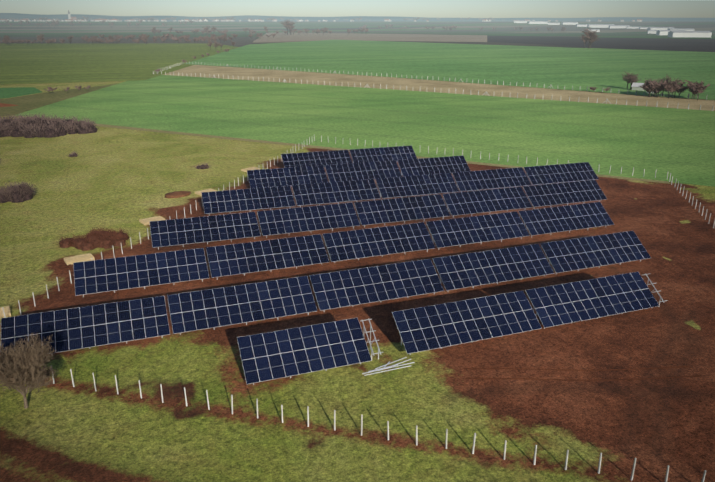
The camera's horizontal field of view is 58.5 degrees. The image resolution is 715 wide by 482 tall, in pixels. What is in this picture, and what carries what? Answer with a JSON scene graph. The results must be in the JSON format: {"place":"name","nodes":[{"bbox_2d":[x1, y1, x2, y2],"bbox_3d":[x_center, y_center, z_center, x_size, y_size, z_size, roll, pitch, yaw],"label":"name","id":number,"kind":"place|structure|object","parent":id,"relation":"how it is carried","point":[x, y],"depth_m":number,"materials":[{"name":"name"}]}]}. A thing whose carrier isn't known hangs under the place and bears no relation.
{"place":"outdoors","nodes":[
{"label":"outdoors","id":0,"kind":"place"},
{"bbox_2d":[294,32,353,32],"bbox_3d":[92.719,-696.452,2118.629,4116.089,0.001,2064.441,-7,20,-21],"label":"grey brown band","id":1,"kind":"object","parent":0,"point":[327,32],"depth_m":1840.15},
{"bbox_2d":[0,21,714,481],"bbox_3d":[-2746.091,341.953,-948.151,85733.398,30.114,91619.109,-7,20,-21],"label":"ground","id":2,"kind":"structure","parent":0,"point":[84,429],"depth_m":59.22,"materials":[{"name":"green plant"}]},
{"bbox_2d":[0,306,10,318],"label":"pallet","id":3,"kind":"object","parent":2,"relation":"on","point":[7,311],"depth_m":69.21,"materials":[{"name":"brown wood"}]},
{"bbox_2d":[0,180,37,202],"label":"shrub","id":4,"kind":"object","parent":2,"relation":"on","point":[17,193],"depth_m":112.59,"materials":[{"name":"brown plant"}]},
{"bbox_2d":[0,87,41,98],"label":"light green field","id":5,"kind":"structure","parent":2,"relation":"on","point":[11,92],"depth_m":289.91,"materials":[{"name":"green plant"}]},
{"bbox_2d":[0,333,60,408],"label":"bare tree","id":6,"kind":"object","parent":2,"relation":"on","point":[25,367],"depth_m":50.70,"materials":[{"name":"brown plant"}]},
{"bbox_2d":[0,112,99,137],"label":"thicket","id":7,"kind":"object","parent":2,"relation":"on","point":[37,125],"depth_m":179.31,"materials":[{"name":"brown plant"}]},
{"bbox_2d":[0,84,115,115],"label":"rough field","id":8,"kind":"structure","parent":2,"relation":"on","point":[29,102],"depth_m":260.16,"materials":[{"name":"plant"}]},
{"bbox_2d":[0,103,17,106],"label":"red track","id":9,"kind":"structure","parent":8,"relation":"on","point":[4,105],"depth_m":241.49,"materials":[{"name":"brown soil"}]},
{"bbox_2d":[68,10,76,18],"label":"village church","id":10,"kind":"structure","parent":2,"relation":"on","point":[69,17],"depth_m":3468.92,"materials":[{"name":"grey"}]},
{"bbox_2d":[67,151,78,156],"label":"shrub","id":11,"kind":"object","parent":2,"relation":"on","point":[73,154],"depth_m":149.98,"materials":[{"name":"brown plant"}]},
{"bbox_2d":[64,253,94,264],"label":"pile","id":12,"kind":"object","parent":2,"relation":"on","point":[71,260],"depth_m":84.53,"materials":[{"name":"beige sand"}]},
{"bbox_2d":[0,296,169,358],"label":"solar table","id":13,"kind":"object","parent":2,"relation":"on","point":[86,326],"depth_m":62.27,"materials":[{"name":"blue glass"}]},
{"bbox_2d":[53,226,129,250],"bbox_3d":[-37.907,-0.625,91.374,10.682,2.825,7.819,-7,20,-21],"label":"bare soil patch","id":14,"kind":"object","parent":2,"relation":"on","point":[94,238],"depth_m":90.14,"materials":[{"name":"brown soil"}]},
{"bbox_2d":[0,43,238,84],"bbox_3d":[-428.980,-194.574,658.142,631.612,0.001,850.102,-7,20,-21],"label":"field","id":15,"kind":"structure","parent":2,"relation":"on","point":[29,63],"depth_m":517.90,"materials":[{"name":"green plant"}]},
{"bbox_2d":[0,37,256,46],"bbox_3d":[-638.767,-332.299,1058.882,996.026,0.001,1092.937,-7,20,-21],"label":"rough field","id":16,"kind":"structure","parent":2,"relation":"on","point":[241,41],"depth_m":1062.75,"materials":[{"name":"plant"}]},
{"bbox_2d":[0,33,265,37],"bbox_3d":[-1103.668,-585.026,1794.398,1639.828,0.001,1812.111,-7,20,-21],"label":"field","id":17,"kind":"structure","parent":2,"relation":"on","point":[126,34],"depth_m":1556.69,"materials":[{"name":"green plant"}]},
{"bbox_2d":[73,248,208,296],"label":"solar table","id":18,"kind":"object","parent":2,"relation":"on","point":[89,278],"depth_m":76.01,"materials":[{"name":"blue glass"}]},
{"bbox_2d":[139,216,164,224],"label":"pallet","id":19,"kind":"object","parent":2,"relation":"on","point":[147,220],"depth_m":101.13,"materials":[{"name":"brown wood"}]},
{"bbox_2d":[164,191,190,197],"bbox_3d":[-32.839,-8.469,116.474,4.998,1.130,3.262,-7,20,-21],"label":"bare soil patch","id":20,"kind":"object","parent":2,"relation":"on","point":[176,194],"depth_m":115.65,"materials":[{"name":"brown soil"}]},
{"bbox_2d":[194,163,210,168],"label":"shrub","id":21,"kind":"object","parent":2,"relation":"on","point":[205,166],"depth_m":137.94,"materials":[{"name":"brown plant"}]},
{"bbox_2d":[149,212,260,249],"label":"solar table","id":22,"kind":"object","parent":2,"relation":"on","point":[222,226],"depth_m":91.32,"materials":[{"name":"blue glass"}]},
{"bbox_2d":[195,188,216,195],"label":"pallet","id":23,"kind":"object","parent":2,"relation":"on","point":[200,191],"depth_m":117.87,"materials":[{"name":"brown wood"}]},
{"bbox_2d":[167,276,316,334],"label":"solar table","id":24,"kind":"object","parent":2,"relation":"on","point":[259,306],"depth_m":67.14,"materials":[{"name":"blue glass"}]},
{"bbox_2d":[201,185,295,213],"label":"solar table","id":25,"kind":"object","parent":2,"relation":"on","point":[269,197],"depth_m":106.62,"materials":[{"name":"blue glass"}]},
{"bbox_2d":[241,167,259,171],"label":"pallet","id":26,"kind":"object","parent":2,"relation":"on","point":[249,168],"depth_m":136.49,"materials":[{"name":"brown wood"}]},
{"bbox_2d":[206,234,328,279],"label":"solar table","id":27,"kind":"object","parent":2,"relation":"on","point":[258,257],"depth_m":81.11,"materials":[{"name":"blue glass"}]},
{"bbox_2d":[279,20,292,34],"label":"tree","id":28,"kind":"object","parent":2,"relation":"on","point":[285,24],"depth_m":1526.16,"materials":[{"name":"brown plant"}]},
{"bbox_2d":[247,165,327,187],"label":"solar table","id":29,"kind":"object","parent":2,"relation":"on","point":[307,174],"depth_m":122.20,"materials":[{"name":"blue glass"}]},
{"bbox_2d":[284,18,294,30],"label":"tree","id":30,"kind":"object","parent":2,"relation":"on","point":[288,21],"depth_m":1492.40,"materials":[{"name":"brown plant"}]},
{"bbox_2d":[237,318,371,384],"bbox_3d":[-4.744,10.291,58.048,11.638,3.710,3.749,-7,20,-19],"label":"solar table","id":31,"kind":"object","parent":2,"relation":"on","point":[350,338],"depth_m":57.76,"materials":[{"name":"blue glass"}]},
{"bbox_2d":[257,202,359,237],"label":"solar table","id":32,"kind":"object","parent":2,"relation":"on","point":[341,215],"depth_m":96.13,"materials":[{"name":"blue glass"}]},
{"bbox_2d":[281,150,351,167],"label":"solar table","id":33,"kind":"object","parent":2,"relation":"on","point":[323,158],"depth_m":137.45,"materials":[{"name":"blue glass"}]},
{"bbox_2d":[0,19,641,21],"bbox_3d":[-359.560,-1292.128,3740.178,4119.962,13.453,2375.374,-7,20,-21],"label":"village houses","id":34,"kind":"structure","parent":2,"relation":"on","point":[484,20],"depth_m":3416.40,"materials":[{"name":"grey"}]},
{"bbox_2d":[292,179,379,206],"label":"solar table","id":35,"kind":"object","parent":2,"relation":"on","point":[310,194],"depth_m":111.20,"materials":[{"name":"blue glass"}]},
{"bbox_2d":[8,115,669,183],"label":"field edge","id":36,"kind":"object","parent":2,"relation":"on","point":[262,141],"depth_m":167.69,"materials":[{"name":"green plant"}]},
{"bbox_2d":[2,136,714,481],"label":"fence posts","id":37,"kind":"object","parent":2,"relation":"on","point":[599,467],"depth_m":52.57,"materials":[{"name":"concrete"}]},
{"bbox_2d":[325,160,401,181],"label":"solar table","id":38,"kind":"object","parent":2,"relation":"on","point":[364,170],"depth_m":126.73,"materials":[{"name":"blue glass"}]},
{"bbox_2d":[16,75,714,186],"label":"field crop","id":39,"kind":"object","parent":2,"relation":"on","point":[676,143],"depth_m":202.92,"materials":[{"name":"green plant"}]},
{"bbox_2d":[253,32,486,41],"bbox_3d":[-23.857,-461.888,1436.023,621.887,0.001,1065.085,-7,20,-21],"label":"field","id":40,"kind":"structure","parent":2,"relation":"on","point":[281,37],"depth_m":1263.53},
{"bbox_2d":[361,318,382,358],"bbox_3d":[1.306,9.577,60.568,1.234,3.421,3.211,-7,20,-19],"label":"metal mounting frame","id":41,"kind":"object","parent":2,"relation":"on","point":[370,341],"depth_m":60.47,"materials":[{"name":"silver metal"}]},
{"bbox_2d":[309,259,443,310],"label":"solar table","id":42,"kind":"object","parent":2,"relation":"on","point":[378,284],"depth_m":72.28,"materials":[{"name":"blue glass"}]},
{"bbox_2d":[323,222,434,262],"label":"solar table","id":43,"kind":"object","parent":2,"relation":"on","point":[377,241],"depth_m":86.21,"materials":[{"name":"blue glass"}]},
{"bbox_2d":[349,146,416,162],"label":"solar table","id":44,"kind":"object","parent":2,"relation":"on","point":[396,153],"depth_m":142.16,"materials":[{"name":"blue glass"}]},
{"bbox_2d":[362,357,414,375],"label":"metal beams","id":45,"kind":"structure","parent":2,"relation":"on","point":[379,369],"depth_m":58.70,"materials":[{"name":"silver metal"}]},
{"bbox_2d":[354,194,449,226],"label":"solar table","id":46,"kind":"object","parent":2,"relation":"on","point":[409,208],"depth_m":100.93,"materials":[{"name":"blue glass"}]},
{"bbox_2d":[375,173,458,198],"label":"solar table","id":47,"kind":"object","parent":2,"relation":"on","point":[419,185],"depth_m":115.78,"materials":[{"name":"blue glass"}]},
{"bbox_2d":[397,156,469,176],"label":"solar table","id":48,"kind":"object","parent":2,"relation":"on","point":[428,166],"depth_m":131.23,"materials":[{"name":"blue glass"}]},
{"bbox_2d":[153,62,713,110],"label":"fence posts","id":49,"kind":"object","parent":2,"relation":"on","point":[284,80],"depth_m":305.89,"materials":[{"name":"concrete"}]},
{"bbox_2d":[163,65,714,110],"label":"dirt strip","id":50,"kind":"object","parent":2,"relation":"on","point":[315,78],"depth_m":312.24,"materials":[{"name":"brown soil"}]},
{"bbox_2d":[185,40,714,99],"bbox_3d":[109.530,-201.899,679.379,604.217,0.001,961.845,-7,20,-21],"label":"field crop","id":51,"kind":"object","parent":2,"relation":"on","point":[599,69],"depth_m":492.27,"materials":[{"name":"green plant"}]},
{"bbox_2d":[392,291,541,354],"bbox_3d":[11.028,8.374,63.623,15.106,3.710,3.749,-7,20,-19],"label":"solar table","id":52,"kind":"object","parent":2,"relation":"on","point":[461,326],"depth_m":63.27,"materials":[{"name":"blue glass"}]},
{"bbox_2d":[426,211,529,247],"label":"solar table","id":53,"kind":"object","parent":2,"relation":"on","point":[473,229],"depth_m":91.30,"materials":[{"name":"blue glass"}]},
{"bbox_2d":[442,187,531,217],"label":"solar table","id":54,"kind":"object","parent":2,"relation":"on","point":[473,202],"depth_m":105.73,"materials":[{"name":"blue glass"}]},
{"bbox_2d":[452,167,530,191],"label":"solar table","id":55,"kind":"object","parent":2,"relation":"on","point":[488,179],"depth_m":120.37,"materials":[{"name":"blue glass"}]},
{"bbox_2d":[433,244,553,290],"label":"solar table","id":56,"kind":"object","parent":2,"relation":"on","point":[479,268],"depth_m":77.41,"materials":[{"name":"blue glass"}]},
{"bbox_2d":[354,31,714,34],"bbox_3d":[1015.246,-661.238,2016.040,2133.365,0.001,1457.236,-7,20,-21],"label":"field","id":57,"kind":"structure","parent":2,"relation":"on","point":[457,32],"depth_m":1684.63,"materials":[{"name":"green plant"}]},
{"bbox_2d":[524,162,598,184],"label":"solar table","id":58,"kind":"object","parent":2,"relation":"on","point":[558,173],"depth_m":124.95,"materials":[{"name":"blue glass"}]},
{"bbox_2d":[523,180,606,206],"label":"solar table","id":59,"kind":"object","parent":2,"relation":"on","point":[563,193],"depth_m":110.55,"materials":[{"name":"blue glass"}]},
{"bbox_2d":[518,202,614,237],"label":"solar table","id":60,"kind":"object","parent":2,"relation":"on","point":[562,218],"depth_m":96.39,"materials":[{"name":"blue glass"}]},
{"bbox_2d":[463,366,701,380],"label":"tire tracks","id":61,"kind":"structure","parent":2,"relation":"on","point":[583,370],"depth_m":57.34,"materials":[{"name":"soil"}]},
{"bbox_2d":[579,34,588,47],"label":"tree","id":62,"kind":"object","parent":2,"relation":"on","point":[584,38],"depth_m":744.26,"materials":[{"name":"brown plant"}]},
{"bbox_2d":[582,27,598,48],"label":"tree","id":63,"kind":"object","parent":2,"relation":"on","point":[587,34],"depth_m":741.68,"materials":[{"name":"plant"}]},
{"bbox_2d":[525,272,658,328],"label":"solar table","id":64,"kind":"object","parent":2,"relation":"on","point":[597,298],"depth_m":68.38,"materials":[{"name":"blue glass"}]},
{"bbox_2d":[583,30,600,47],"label":"tree","id":65,"kind":"object","parent":2,"relation":"on","point":[592,37],"depth_m":743.11,"materials":[{"name":"brown plant"}]},
{"bbox_2d":[586,34,598,48],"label":"tree","id":66,"kind":"object","parent":2,"relation":"on","point":[591,41],"depth_m":741.68,"materials":[{"name":"brown plant"}]},
{"bbox_2d":[540,231,650,273],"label":"solar table","id":67,"kind":"object","parent":2,"relation":"on","point":[599,250],"depth_m":82.55,"materials":[{"name":"blue glass"}]},
{"bbox_2d":[487,36,714,51],"bbox_3d":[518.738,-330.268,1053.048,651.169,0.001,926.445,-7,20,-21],"label":"ploughed field","id":68,"kind":"structure","parent":2,"relation":"on","point":[692,45],"depth_m":962.50,"materials":[{"name":"brown soil"}]},
{"bbox_2d":[514,20,711,36],"bbox_3d":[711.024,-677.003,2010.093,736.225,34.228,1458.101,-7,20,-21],"label":"industrial sheds","id":69,"kind":"object","parent":2,"relation":"on","point":[678,32],"depth_m":1997.40,"materials":[{"name":"grey metal"}]},
{"bbox_2d":[621,71,636,88],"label":"tree","id":70,"kind":"object","parent":2,"relation":"on","point":[626,76],"depth_m":298.60,"materials":[{"name":"brown plant"}]},
{"bbox_2d":[625,76,636,88],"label":"tree","id":71,"kind":"object","parent":2,"relation":"on","point":[628,81],"depth_m":295.24,"materials":[{"name":"brown plant"}]},
{"bbox_2d":[628,74,641,88],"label":"tree","id":72,"kind":"object","parent":2,"relation":"on","point":[634,77],"depth_m":295.24,"materials":[{"name":"brown plant"}]},
{"bbox_2d":[631,83,653,92],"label":"farm sheds","id":73,"kind":"object","parent":2,"relation":"on","point":[635,86],"depth_m":292.72,"materials":[{"name":"grey metal"}]},
{"bbox_2d":[640,80,659,96],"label":"tree","id":74,"kind":"object","parent":2,"relation":"on","point":[643,87],"depth_m":268.16,"materials":[{"name":"brown plant"}]},
{"bbox_2d":[648,80,662,97],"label":"tree","id":75,"kind":"object","parent":2,"relation":"on","point":[655,86],"depth_m":265.94,"materials":[{"name":"brown plant"}]},
{"bbox_2d":[644,274,667,306],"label":"mounting frame","id":76,"kind":"object","parent":2,"relation":"on","point":[655,289],"depth_m":71.31,"materials":[{"name":"silver metal"}]},
{"bbox_2d":[646,80,670,96],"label":"tree","id":77,"kind":"object","parent":2,"relation":"on","point":[656,89],"depth_m":264.23,"materials":[{"name":"brown plant"}]},
{"bbox_2d":[655,74,673,95],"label":"tree","id":78,"kind":"object","parent":2,"relation":"on","point":[663,79],"depth_m":268.21,"materials":[{"name":"brown plant"}]},
{"bbox_2d":[658,82,676,97],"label":"tree","id":79,"kind":"object","parent":2,"relation":"on","point":[670,89],"depth_m":261.06,"materials":[{"name":"brown plant"}]},
{"bbox_2d":[666,80,685,97],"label":"tree","id":80,"kind":"object","parent":2,"relation":"on","point":[679,85],"depth_m":261.62,"materials":[{"name":"brown plant"}]},
{"bbox_2d":[669,78,683,96],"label":"tree","id":81,"kind":"object","parent":2,"relation":"on","point":[673,84],"depth_m":263.50,"materials":[{"name":"brown plant"}]},
{"bbox_2d":[676,85,687,97],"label":"tree","id":82,"kind":"object","parent":2,"relation":"on","point":[680,90],"depth_m":264.52,"materials":[{"name":"brown plant"}]},
{"bbox_2d":[684,80,703,98],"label":"tree","id":83,"kind":"object","parent":2,"relation":"on","point":[689,85],"depth_m":260.01,"materials":[{"name":"brown plant"}]},
{"bbox_2d":[690,83,709,100],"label":"tree","id":84,"kind":"object","parent":2,"relation":"on","point":[697,89],"depth_m":255.88,"materials":[{"name":"brown plant"}]},
{"bbox_2d":[0,13,714,20],"bbox_3d":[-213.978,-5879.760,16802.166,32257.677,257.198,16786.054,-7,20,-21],"label":"hills","id":85,"kind":"structure","parent":0,"point":[65,16],"depth_m":18548.66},
{"bbox_2d":[0,0,714,17],"label":"sky","id":86,"kind":"structure","parent":0,"point":[190,8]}
]}

